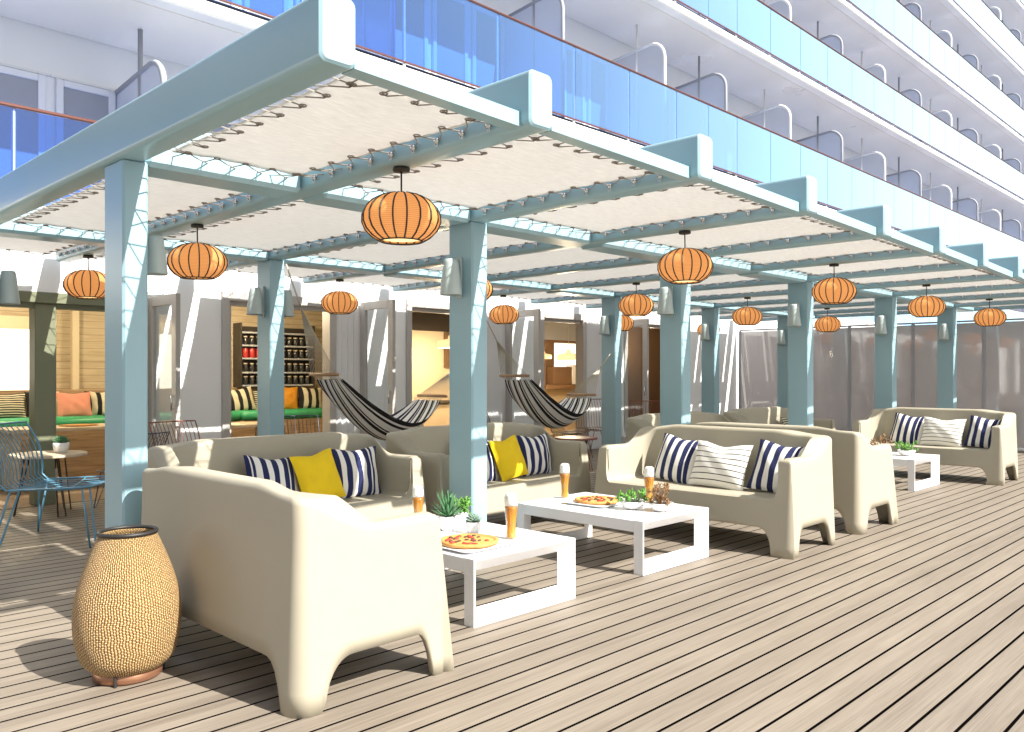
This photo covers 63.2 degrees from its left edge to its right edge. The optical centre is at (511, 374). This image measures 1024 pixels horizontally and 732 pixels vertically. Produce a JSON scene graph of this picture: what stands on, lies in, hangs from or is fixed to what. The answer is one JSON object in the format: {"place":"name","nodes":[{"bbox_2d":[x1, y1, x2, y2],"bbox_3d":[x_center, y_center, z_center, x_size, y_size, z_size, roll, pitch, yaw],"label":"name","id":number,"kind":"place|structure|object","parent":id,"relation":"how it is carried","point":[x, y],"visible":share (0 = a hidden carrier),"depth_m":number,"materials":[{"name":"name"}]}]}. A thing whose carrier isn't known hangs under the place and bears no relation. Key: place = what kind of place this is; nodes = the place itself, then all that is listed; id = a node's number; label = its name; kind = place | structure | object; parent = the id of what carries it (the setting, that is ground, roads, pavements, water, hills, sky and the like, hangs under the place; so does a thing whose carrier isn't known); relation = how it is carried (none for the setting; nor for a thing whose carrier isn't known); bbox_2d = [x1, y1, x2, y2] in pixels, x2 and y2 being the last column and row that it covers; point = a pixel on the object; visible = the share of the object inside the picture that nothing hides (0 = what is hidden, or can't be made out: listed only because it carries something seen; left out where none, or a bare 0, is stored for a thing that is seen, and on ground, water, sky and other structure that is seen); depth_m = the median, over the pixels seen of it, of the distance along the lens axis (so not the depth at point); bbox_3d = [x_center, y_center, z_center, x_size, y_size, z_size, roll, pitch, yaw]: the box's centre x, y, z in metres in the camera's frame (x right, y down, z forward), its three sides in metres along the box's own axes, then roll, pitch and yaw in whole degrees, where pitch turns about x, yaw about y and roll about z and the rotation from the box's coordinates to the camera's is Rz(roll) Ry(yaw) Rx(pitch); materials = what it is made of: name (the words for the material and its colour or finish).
{"place":"outdoors","nodes":[
{"label":"outdoors","id":0,"kind":"place"},
{"bbox_2d":[0,423,104,492],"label":"dining table","id":1,"kind":"object","parent":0,"point":[100,426],"visible":0.29,"depth_m":11.30,"materials":[{"name":"brown wood"}]},
{"bbox_2d":[0,434,575,509],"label":"interior floor","id":2,"kind":"structure","parent":0,"point":[75,496],"depth_m":10.97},
{"bbox_2d":[0,386,321,481],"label":"bench","id":3,"kind":"object","parent":2,"relation":"on","point":[92,444],"visible":0.3,"depth_m":12.91,"materials":[{"name":"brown wood"}]},
{"bbox_2d":[0,393,25,417],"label":"pillow","id":4,"kind":"object","parent":3,"relation":"on","point":[12,405],"visible":1,"depth_m":12.54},
{"bbox_2d":[56,392,91,416],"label":"pillow","id":5,"kind":"object","parent":3,"relation":"on","point":[78,404],"visible":0.94,"depth_m":13.02,"materials":[{"name":"orange fabric"}]},
{"bbox_2d":[84,391,104,414],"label":"pillow","id":6,"kind":"object","parent":3,"relation":"on","point":[97,401],"visible":0.43,"depth_m":13.44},
{"bbox_2d":[231,386,256,410],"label":"pillow","id":7,"kind":"object","parent":3,"relation":"on","point":[241,399],"visible":0.79,"depth_m":15.13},
{"bbox_2d":[284,387,297,408],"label":"pillow","id":8,"kind":"object","parent":3,"relation":"on","point":[290,398],"visible":0.68,"depth_m":15.83,"materials":[{"name":"orange fabric"}]},
{"bbox_2d":[297,386,321,407],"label":"pillow","id":9,"kind":"object","parent":3,"relation":"on","point":[309,398],"visible":0.94,"depth_m":16.12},
{"bbox_2d":[0,249,901,505],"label":"deck house","id":10,"kind":"structure","parent":2,"relation":"on","point":[383,352],"depth_m":13.38,"materials":[{"name":"paint"}]},
{"bbox_2d":[148,293,179,448],"bbox_3d":[-4.506,0.280,10.728,0.860,2.600,0.099,0,0,44],"label":"door leaf","id":11,"kind":"structure","parent":10,"relation":"in","point":[173,299],"depth_m":10.62,"materials":[{"name":"grey metal"}]},
{"bbox_2d":[233,323,314,386],"bbox_3d":[-4.516,-0.360,15.879,0.290,1.180,1.560,0,0,44],"label":"jar shelf","id":12,"kind":"object","parent":10,"relation":"attached to","point":[240,331],"visible":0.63,"depth_m":15.70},
{"bbox_2d":[360,299,395,433],"bbox_3d":[-2.139,0.210,13.140,0.860,2.740,0.099,0,0,44],"label":"door leaf","id":13,"kind":"structure","parent":10,"relation":"in","point":[390,304],"depth_m":12.94,"materials":[{"name":"grey metal"}]},
{"bbox_2d":[505,309,540,425],"bbox_3d":[0.200,0.190,15.524,0.860,2.780,0.060,0,0,44],"label":"door leaf","id":14,"kind":"structure","parent":10,"relation":"in","point":[536,313],"depth_m":15.38,"materials":[{"name":"grey metal"}]},
{"bbox_2d":[554,343,575,366],"bbox_3d":[1.557,-0.485,22.325,0.050,0.670,1.350,0,0,44],"label":"rear window","id":15,"kind":"structure","parent":10,"relation":"in","point":[559,348],"depth_m":22.06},
{"bbox_2d":[622,319,648,442],"bbox_3d":[2.568,0.200,17.936,0.860,2.760,0.099,0,0,44],"label":"door leaf","id":16,"kind":"structure","parent":10,"relation":"in","point":[645,322],"depth_m":17.66,"materials":[{"name":"glass"}]},
{"bbox_2d":[0,0,1023,325],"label":"ship superstructure","id":17,"kind":"object","parent":2,"relation":"on","point":[918,104],"visible":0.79,"depth_m":23.28,"materials":[{"name":"white paint"}]},
{"bbox_2d":[0,62,49,177],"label":"cabin door","id":18,"kind":"structure","parent":17,"relation":"in","point":[22,86],"depth_m":11.93,"materials":[{"name":"glass"}]},
{"bbox_2d":[51,74,115,200],"bbox_3d":[-6.415,-3.049,12.544,0.068,2.709,0.960,0,0,44],"label":"cabin door","id":19,"kind":"structure","parent":17,"relation":"in","point":[77,98],"depth_m":12.46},
{"bbox_2d":[243,0,288,18],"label":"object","id":20,"kind":"structure","parent":17,"relation":"in","point":[274,8],"depth_m":14.70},
{"bbox_2d":[395,0,427,71],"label":"glass panel","id":21,"kind":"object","parent":17,"relation":"in","point":[416,11],"depth_m":17.03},
{"bbox_2d":[432,0,468,84],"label":"glass panel","id":22,"kind":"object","parent":17,"relation":"in","point":[449,17],"depth_m":17.75,"materials":[{"name":"glass"}]},
{"bbox_2d":[469,2,504,87],"bbox_3d":[-0.526,-6.710,18.544,0.068,2.867,1.105,0,0,44],"label":"glass panel","id":23,"kind":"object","parent":17,"relation":"in","point":[483,21],"depth_m":18.48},
{"bbox_2d":[565,44,585,123],"bbox_3d":[1.532,-6.710,20.641,0.068,2.867,0.930,0,0,44],"label":"glass panel","id":24,"kind":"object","parent":17,"relation":"in","point":[579,55],"depth_m":20.72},
{"bbox_2d":[586,53,607,131],"bbox_3d":[2.197,-6.710,21.319,0.068,2.867,0.930,0,0,44],"label":"glass panel","id":25,"kind":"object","parent":17,"relation":"in","point":[597,68],"depth_m":21.31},
{"bbox_2d":[727,114,737,175],"bbox_3d":[6.859,-6.710,26.070,0.068,2.867,0.918,0,0,44],"label":"glass railing panel","id":26,"kind":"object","parent":17,"relation":"in","point":[730,119],"depth_m":26.09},
{"bbox_2d":[0,449,1023,731],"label":"deck","id":27,"kind":"structure","parent":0,"point":[912,621],"depth_m":4.90,"materials":[{"name":"brown wood"}]},
{"bbox_2d":[7,450,87,516],"bbox_3d":[-5.301,1.247,9.518,0.810,0.694,0.810,0,0,44],"label":"side table","id":28,"kind":"object","parent":27,"relation":"on","point":[50,454],"visible":0.8,"depth_m":9.39,"materials":[{"name":"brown wood"}]},
{"bbox_2d":[0,421,104,546],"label":"wire chair","id":29,"kind":"object","parent":27,"relation":"on","point":[57,488],"visible":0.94,"depth_m":8.04,"materials":[{"name":"metal"}]},
{"bbox_2d":[72,525,180,688],"bbox_3d":[-2.043,1.212,4.429,0.530,0.776,0.530,0,0,44],"label":"wicker lantern","id":30,"kind":"object","parent":27,"relation":"on","point":[126,617],"visible":1,"depth_m":4.25,"materials":[{"name":"beige wicker"}]},
{"bbox_2d":[148,432,425,518],"bbox_3d":[-1.865,1.073,7.126,0.985,1.061,2.256,0,0,44],"label":"sofa","id":31,"kind":"object","parent":27,"relation":"on","point":[400,476],"visible":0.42,"depth_m":7.37,"materials":[{"name":"plastic"}]},
{"bbox_2d":[243,455,298,491],"bbox_3d":[-2.027,0.910,7.067,0.500,0.460,0.175,8,-27,-43],"label":"pillow","id":32,"kind":"object","parent":31,"relation":"on","point":[281,471],"visible":0.45,"depth_m":7.03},
{"bbox_2d":[289,448,345,496],"bbox_3d":[-1.696,0.898,7.290,0.186,0.460,0.480,-24,-8,34],"label":"pillow","id":33,"kind":"object","parent":31,"relation":"on","point":[317,473],"visible":0.79,"depth_m":7.21,"materials":[{"name":"yellow fabric"}]},
{"bbox_2d":[331,446,380,498],"bbox_3d":[-1.427,0.897,7.649,0.500,0.460,0.180,0,-12,-46],"label":"pillow","id":34,"kind":"object","parent":31,"relation":"on","point":[357,472],"visible":0.91,"depth_m":7.58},
{"bbox_2d":[141,466,453,718],"bbox_3d":[-1.331,1.073,4.847,1.956,1.061,0.985,0,0,44],"label":"sofa","id":35,"kind":"object","parent":27,"relation":"on","point":[306,594],"visible":0.96,"depth_m":4.18,"materials":[{"name":"plastic"}]},
{"bbox_2d":[386,422,591,515],"bbox_3d":[-0.205,1.073,8.775,0.985,1.061,2.256,0,0,44],"label":"sofa","id":36,"kind":"object","parent":27,"relation":"on","point":[428,446],"visible":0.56,"depth_m":8.62,"materials":[{"name":"plastic"}]},
{"bbox_2d":[487,440,498,480],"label":"pillow","id":37,"kind":"object","parent":36,"relation":"on","point":[492,474],"visible":0.22,"depth_m":8.77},
{"bbox_2d":[488,434,528,480],"bbox_3d":[-0.035,0.898,8.956,0.186,0.460,0.480,-25,-9,36],"label":"pillow","id":38,"kind":"object","parent":36,"relation":"on","point":[510,463],"visible":1,"depth_m":8.85,"materials":[{"name":"yellow fabric"}]},
{"bbox_2d":[517,433,551,476],"bbox_3d":[0.262,0.897,9.326,0.500,0.460,0.180,0,-12,-46],"label":"pillow","id":39,"kind":"object","parent":36,"relation":"on","point":[535,451],"visible":0.88,"depth_m":9.24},
{"bbox_2d":[437,516,574,627],"bbox_3d":[-0.401,1.385,6.102,1.420,0.430,0.990,0,0,44],"label":"coffee table","id":40,"kind":"object","parent":27,"relation":"on","point":[528,544],"visible":0.51,"depth_m":5.66,"materials":[{"name":"wood"}]},
{"bbox_2d":[432,488,463,530],"bbox_3d":[-0.490,1.007,6.258,0.268,0.324,0.281,0,0,3],"label":"potted plant","id":41,"kind":"object","parent":40,"relation":"on","point":[447,517],"visible":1,"depth_m":6.20,"materials":[{"name":"green plant"}]},
{"bbox_2d":[453,495,472,524],"bbox_3d":[-0.394,1.058,6.497,0.197,0.223,0.201,0,0,44],"label":"potted plant","id":42,"kind":"object","parent":40,"relation":"on","point":[464,512],"visible":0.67,"depth_m":6.46,"materials":[{"name":"green plant"}]},
{"bbox_2d":[442,538,514,553],"bbox_3d":[-0.294,1.157,5.697,0.482,0.024,0.482,0,0,44],"label":"plate","id":43,"kind":"object","parent":40,"relation":"on","point":[502,543],"visible":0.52,"depth_m":5.53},
{"bbox_2d":[441,533,498,548],"bbox_3d":[-0.299,1.139,5.698,0.413,0.034,0.416,0,0,22],"label":"pizza","id":44,"kind":"object","parent":43,"relation":"on","point":[469,541],"visible":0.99,"depth_m":5.64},
{"bbox_2d":[504,492,517,537],"bbox_3d":[-0.006,1.004,5.919,0.100,0.330,0.100,0,0,44],"label":"beer glass","id":45,"kind":"object","parent":40,"relation":"on","point":[511,504],"visible":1,"depth_m":5.89,"materials":[{"name":"glass"}]},
{"bbox_2d":[0,0,1023,527],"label":"pergola","id":46,"kind":"object","parent":27,"relation":"on","point":[124,152],"visible":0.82,"depth_m":6.97,"materials":[{"name":"teal paint"}]},
{"bbox_2d":[0,270,19,304],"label":"wall lamp","id":47,"kind":"object","parent":46,"relation":"attached to","point":[9,292],"visible":1,"depth_m":7.95,"materials":[{"name":"metal"}]},
{"bbox_2d":[0,237,83,254],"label":"sunshade canvas","id":48,"kind":"object","parent":46,"relation":"attached to","point":[24,245],"visible":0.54,"depth_m":9.22,"materials":[{"name":"fabric"}]},
{"bbox_2d":[63,255,104,299],"bbox_3d":[-4.832,-1.117,9.499,0.515,0.496,0.522,-1,-1,28],"label":"lantern","id":49,"kind":"object","parent":46,"relation":"hanging from","point":[88,284],"visible":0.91,"depth_m":9.32,"materials":[{"name":"paper"}]},
{"bbox_2d":[9,177,250,234],"bbox_3d":[-3.309,-1.427,7.079,3.166,0.043,1.126,0,0,44],"label":"sunshade canvas","id":50,"kind":"object","parent":46,"relation":"attached to","point":[84,210],"visible":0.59,"depth_m":6.97,"materials":[{"name":"fabric"}]},
{"bbox_2d":[148,235,167,275],"bbox_3d":[-2.387,-0.796,5.563,0.160,0.296,0.166,0,0,44],"label":"wall lamp","id":51,"kind":"object","parent":46,"relation":"attached to","point":[157,263],"visible":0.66,"depth_m":5.51,"materials":[{"name":"metal"}]},
{"bbox_2d":[167,223,227,279],"bbox_3d":[-2.854,-1.117,7.554,0.515,0.496,0.522,1,2,36],"label":"lantern","id":52,"kind":"object","parent":46,"relation":"hanging from","point":[196,261],"visible":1,"depth_m":7.39,"materials":[{"name":"paper"}]},
{"bbox_2d":[246,286,264,317],"bbox_3d":[-3.037,-0.865,9.854,0.200,0.370,0.208,0,0,44],"label":"wall lamp","id":53,"kind":"object","parent":46,"relation":"attached to","point":[256,301],"visible":1,"depth_m":9.79,"materials":[{"name":"metal"}]},
{"bbox_2d":[163,199,366,252],"bbox_3d":[-2.252,-1.427,8.157,3.166,0.043,1.506,0,0,44],"label":"sunshade canvas","id":54,"kind":"object","parent":46,"relation":"attached to","point":[289,224],"visible":0.66,"depth_m":8.10,"materials":[{"name":"fabric"}]},
{"bbox_2d":[227,265,342,277],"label":"sunshade canvas","id":55,"kind":"object","parent":46,"relation":"attached to","point":[301,272],"visible":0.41,"depth_m":11.49,"materials":[{"name":"fabric"}]},
{"bbox_2d":[170,75,486,178],"bbox_3d":[-1.150,-1.426,4.960,2.215,0.042,1.126,0,0,44],"label":"sunshade canvas","id":56,"kind":"object","parent":46,"relation":"attached to","point":[342,118],"visible":0.95,"depth_m":4.82,"materials":[{"name":"fabric"}]},
{"bbox_2d":[321,279,357,313],"bbox_3d":[-2.464,-1.117,11.910,0.515,0.496,0.522,-1,0,32],"label":"lantern","id":57,"kind":"object","parent":46,"relation":"hanging from","point":[339,302],"visible":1,"depth_m":11.74,"materials":[{"name":"paper"}]},
{"bbox_2d":[285,264,448,440],"bbox_3d":[-1.655,-0.222,11.178,0.998,2.222,3.172,0,0,44],"label":"hammock","id":58,"kind":"object","parent":46,"relation":"hanging from","point":[358,410],"visible":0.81,"depth_m":10.67,"materials":[{"name":"multicoloured fabric"}]},
{"bbox_2d":[333,274,430,286],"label":"sunshade canvas","id":59,"kind":"object","parent":46,"relation":"attached to","point":[381,280],"visible":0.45,"depth_m":12.63,"materials":[{"name":"fabric"}]},
{"bbox_2d":[361,165,440,245],"bbox_3d":[-0.727,-1.117,5.470,0.515,0.496,0.522,0,0,44],"label":"lantern","id":60,"kind":"object","parent":46,"relation":"hanging from","point":[401,217],"visible":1,"depth_m":5.30,"materials":[{"name":"paper"}]},
{"bbox_2d":[305,230,540,265],"bbox_3d":[-1.068,-1.426,9.363,3.166,0.042,1.486,0,0,44],"label":"sunshade canvas","id":61,"kind":"object","parent":46,"relation":"attached to","point":[435,245],"visible":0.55,"depth_m":9.55,"materials":[{"name":"fabric"}]},
{"bbox_2d":[440,257,461,298],"bbox_3d":[-0.539,-0.865,7.403,0.200,0.370,0.208,0,0,44],"label":"wall lamp","id":62,"kind":"object","parent":46,"relation":"attached to","point":[451,282],"visible":1,"depth_m":7.34,"materials":[{"name":"metal"}]},
{"bbox_2d":[343,134,658,210],"bbox_3d":[-0.093,-1.426,6.038,2.215,0.042,1.506,0,0,44],"label":"sunshade canvas","id":63,"kind":"object","parent":46,"relation":"attached to","point":[533,166],"visible":0.82,"depth_m":5.92,"materials":[{"name":"fabric"}]},
{"bbox_2d":[489,295,518,323],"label":"lantern","id":64,"kind":"object","parent":46,"relation":"hanging from","point":[503,314],"visible":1,"depth_m":14.10,"materials":[{"name":"paper"}]},
{"bbox_2d":[417,247,632,275],"bbox_3d":[0.105,-1.426,10.559,3.166,0.041,1.476,0,0,44],"label":"sunshade canvas","id":65,"kind":"object","parent":46,"relation":"attached to","point":[548,259],"visible":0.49,"depth_m":10.34,"materials":[{"name":"fabric"}]},
{"bbox_2d":[495,292,574,299],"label":"sunshade canvas","id":66,"kind":"object","parent":46,"relation":"attached to","point":[536,296],"visible":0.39,"depth_m":15.16,"materials":[{"name":"fabric"}]},
{"bbox_2d":[487,321,610,428],"bbox_3d":[0.671,0.013,13.548,0.998,1.736,3.091,0,0,44],"label":"hammock","id":67,"kind":"object","parent":46,"relation":"hanging from","point":[533,400],"visible":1,"depth_m":13.13,"materials":[{"name":"multicoloured fabric"}]},
{"bbox_2d":[512,263,658,284],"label":"sunshade canvas","id":68,"kind":"object","parent":46,"relation":"attached to","point":[604,274],"visible":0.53,"depth_m":11.94,"materials":[{"name":"fabric"}]},
{"bbox_2d":[618,282,653,316],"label":"lantern","id":69,"kind":"object","parent":46,"relation":"hanging from","point":[636,305],"visible":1,"depth_m":12.17,"materials":[{"name":"paper"}]},
{"bbox_2d":[514,183,772,234],"bbox_3d":[1.091,-1.425,7.244,2.215,0.040,1.486,0,0,44],"label":"sunshade canvas","id":70,"kind":"object","parent":46,"relation":"attached to","point":[692,201],"visible":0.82,"depth_m":7.18,"materials":[{"name":"fabric"}]},
{"bbox_2d":[657,286,673,316],"bbox_3d":[1.807,-0.865,9.794,0.200,0.370,0.208,0,0,44],"label":"wall lamp","id":71,"kind":"object","parent":46,"relation":"attached to","point":[665,303],"visible":1,"depth_m":9.73,"materials":[{"name":"metal"}]},
{"bbox_2d":[583,274,762,292],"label":"sunshade canvas","id":72,"kind":"object","parent":46,"relation":"attached to","point":[710,280],"visible":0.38,"depth_m":13.09,"materials":[{"name":"fabric"}]},
{"bbox_2d":[657,230,713,284],"bbox_3d":[1.639,-1.117,7.884,0.515,0.496,0.522,-2,-2,38],"label":"lantern","id":73,"kind":"object","parent":46,"relation":"hanging from","point":[682,266],"visible":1,"depth_m":7.71,"materials":[{"name":"paper"}]},
{"bbox_2d":[648,284,787,297],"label":"sunshade canvas","id":74,"kind":"object","parent":46,"relation":"attached to","point":[766,288],"visible":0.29,"depth_m":14.11,"materials":[{"name":"fabric"}]},
{"bbox_2d":[624,215,850,250],"bbox_3d":[2.264,-1.426,8.440,2.215,0.042,1.476,0,0,44],"label":"sunshade canvas","id":75,"kind":"object","parent":46,"relation":"attached to","point":[779,229],"visible":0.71,"depth_m":8.40,"materials":[{"name":"fabric"}]},
{"bbox_2d":[694,295,787,303],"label":"sunshade canvas","id":76,"kind":"object","parent":46,"relation":"attached to","point":[753,299],"visible":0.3,"depth_m":15.80,"materials":[{"name":"fabric"}]},
{"bbox_2d":[732,297,762,325],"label":"lantern","id":77,"kind":"object","parent":46,"relation":"hanging from","point":[746,316],"visible":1,"depth_m":14.53,"materials":[{"name":"paper"}]},
{"bbox_2d":[787,303,800,327],"bbox_3d":[4.118,-0.865,12.149,0.200,0.370,0.208,0,0,44],"label":"wall lamp","id":78,"kind":"object","parent":46,"relation":"attached to","point":[794,319],"visible":1,"depth_m":12.08,"materials":[{"name":"metal"}]},
{"bbox_2d":[711,238,911,264],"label":"sunshade canvas","id":79,"kind":"object","parent":46,"relation":"attached to","point":[816,251],"visible":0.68,"depth_m":9.63,"materials":[{"name":"fabric"}]},
{"bbox_2d":[814,308,840,331],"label":"lantern","id":80,"kind":"object","parent":46,"relation":"hanging from","point":[827,323],"visible":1,"depth_m":16.88,"materials":[{"name":"paper"}]},
{"bbox_2d":[812,263,856,304],"bbox_3d":[3.966,-1.117,10.251,0.515,0.496,0.522,0,1,43],"label":"lantern","id":81,"kind":"object","parent":46,"relation":"hanging from","point":[833,291],"visible":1,"depth_m":10.08,"materials":[{"name":"paper"}]},
{"bbox_2d":[779,255,957,275],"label":"sunshade canvas","id":82,"kind":"object","parent":46,"relation":"attached to","point":[932,260],"visible":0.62,"depth_m":10.87,"materials":[{"name":"fabric"}]},
{"bbox_2d":[848,268,994,284],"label":"sunshade canvas","id":83,"kind":"object","parent":46,"relation":"attached to","point":[928,276],"visible":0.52,"depth_m":12.03,"materials":[{"name":"fabric"}]},
{"bbox_2d":[908,284,945,317],"bbox_3d":[6.275,-1.117,12.605,0.515,0.496,0.522,0,2,43],"label":"lantern","id":84,"kind":"object","parent":46,"relation":"hanging from","point":[926,306],"visible":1,"depth_m":12.44,"materials":[{"name":"paper"}]},
{"bbox_2d":[877,279,1023,291],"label":"sunshade canvas","id":85,"kind":"object","parent":46,"relation":"attached to","point":[969,284],"visible":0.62,"depth_m":13.25,"materials":[{"name":"fabric"}]},
{"bbox_2d":[916,289,1023,297],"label":"sunshade canvas","id":86,"kind":"object","parent":46,"relation":"attached to","point":[995,292],"visible":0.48,"depth_m":14.54,"materials":[{"name":"fabric"}]},
{"bbox_2d":[973,299,1006,326],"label":"lantern","id":87,"kind":"object","parent":46,"relation":"hanging from","point":[986,317],"visible":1,"depth_m":14.80,"materials":[{"name":"paper"}]},
{"bbox_2d":[517,492,708,575],"bbox_3d":[0.884,1.385,7.455,1.400,0.430,0.980,0,0,44],"label":"coffee table","id":88,"kind":"object","parent":27,"relation":"on","point":[638,522],"visible":0.84,"depth_m":7.15,"materials":[{"name":"wood"}]},
{"bbox_2d":[563,499,621,507],"bbox_3d":[0.770,1.157,7.552,0.482,0.024,0.482,0,0,40],"label":"plate","id":89,"kind":"object","parent":88,"relation":"on","point":[571,501],"visible":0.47,"depth_m":7.39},
{"bbox_2d":[574,495,617,504],"bbox_3d":[0.766,1.139,7.553,0.413,0.034,0.416,0,0,18],"label":"pizza","id":90,"kind":"object","parent":89,"relation":"on","point":[597,500],"visible":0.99,"depth_m":7.48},
{"bbox_2d":[615,488,647,509],"bbox_3d":[1.045,1.072,7.247,0.290,0.194,0.250,0,0,-25],"label":"potted plant","id":91,"kind":"object","parent":88,"relation":"on","point":[629,503],"visible":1,"depth_m":7.19,"materials":[{"name":"green plant"}]},
{"bbox_2d":[645,482,673,511],"bbox_3d":[1.281,1.043,7.117,0.247,0.252,0.261,0,0,44],"label":"potted plant","id":92,"kind":"object","parent":88,"relation":"on","point":[659,505],"visible":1,"depth_m":7.08,"materials":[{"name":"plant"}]},
{"bbox_2d":[626,411,729,441],"bbox_3d":[2.597,1.073,11.630,0.985,1.061,2.256,0,0,44],"label":"sofa","id":93,"kind":"object","parent":27,"relation":"on","point":[635,424],"visible":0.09,"depth_m":11.42,"materials":[{"name":"plastic"}]},
{"bbox_2d":[592,424,834,559],"bbox_3d":[1.960,1.073,8.308,2.256,1.061,0.985,0,0,44],"label":"sofa","id":94,"kind":"object","parent":27,"relation":"on","point":[792,507],"visible":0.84,"depth_m":7.81,"materials":[{"name":"plastic"}]},
{"bbox_2d":[654,433,707,484],"bbox_3d":[1.746,0.890,8.731,0.550,0.506,0.192,9,-15,47],"label":"pillow","id":95,"kind":"object","parent":94,"relation":"on","point":[675,461],"visible":0.87,"depth_m":8.66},
{"bbox_2d":[687,440,753,490],"bbox_3d":[2.070,0.902,8.293,0.626,0.475,0.196,3,-20,45],"label":"pillow","id":96,"kind":"object","parent":94,"relation":"on","point":[718,466],"visible":0.99,"depth_m":8.20,"materials":[{"name":"fabric"}]},
{"bbox_2d":[746,439,804,492],"bbox_3d":[2.534,0.888,7.898,0.550,0.506,0.198,8,-16,46],"label":"pillow","id":97,"kind":"object","parent":94,"relation":"on","point":[764,474],"visible":0.55,"depth_m":7.90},
{"bbox_2d":[723,406,835,429],"bbox_3d":[4.348,1.073,13.415,0.985,1.061,2.256,0,0,44],"label":"sofa","id":98,"kind":"object","parent":27,"relation":"on","point":[766,415],"visible":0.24,"depth_m":13.65,"materials":[{"name":"plastic"}]},
{"bbox_2d":[682,422,898,534],"bbox_3d":[3.021,1.073,9.389,2.256,1.061,0.985,0,0,44],"label":"sofa","id":99,"kind":"object","parent":27,"relation":"on","point":[863,477],"visible":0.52,"depth_m":8.45,"materials":[{"name":"plastic"}]},
{"bbox_2d":[738,318,1023,450],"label":"wind screen","id":100,"kind":"object","parent":27,"relation":"on","point":[990,367],"visible":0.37,"depth_m":19.10,"materials":[{"name":"fabric"}]},
{"bbox_2d":[892,452,939,490],"bbox_3d":[5.372,1.385,12.256,1.400,0.430,1.020,0,0,44],"label":"coffee table","id":101,"kind":"object","parent":27,"relation":"on","point":[912,461],"visible":0.48,"depth_m":11.74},
{"bbox_2d":[852,407,1017,485],"bbox_3d":[6.589,1.073,13.082,2.256,1.061,0.985,0,0,44],"label":"sofa","id":102,"kind":"object","parent":27,"relation":"on","point":[996,459],"visible":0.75,"depth_m":12.59,"materials":[{"name":"plastic"}]},
{"bbox_2d":[889,413,923,444],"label":"pillow","id":103,"kind":"object","parent":102,"relation":"on","point":[907,429],"visible":0.92,"depth_m":13.45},
{"bbox_2d":[919,416,966,446],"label":"pillow","id":104,"kind":"object","parent":102,"relation":"on","point":[942,432],"visible":1,"depth_m":13.00,"materials":[{"name":"fabric"}]},
{"bbox_2d":[963,415,1001,447],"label":"pillow","id":105,"kind":"object","parent":102,"relation":"on","point":[979,433],"visible":0.68,"depth_m":12.68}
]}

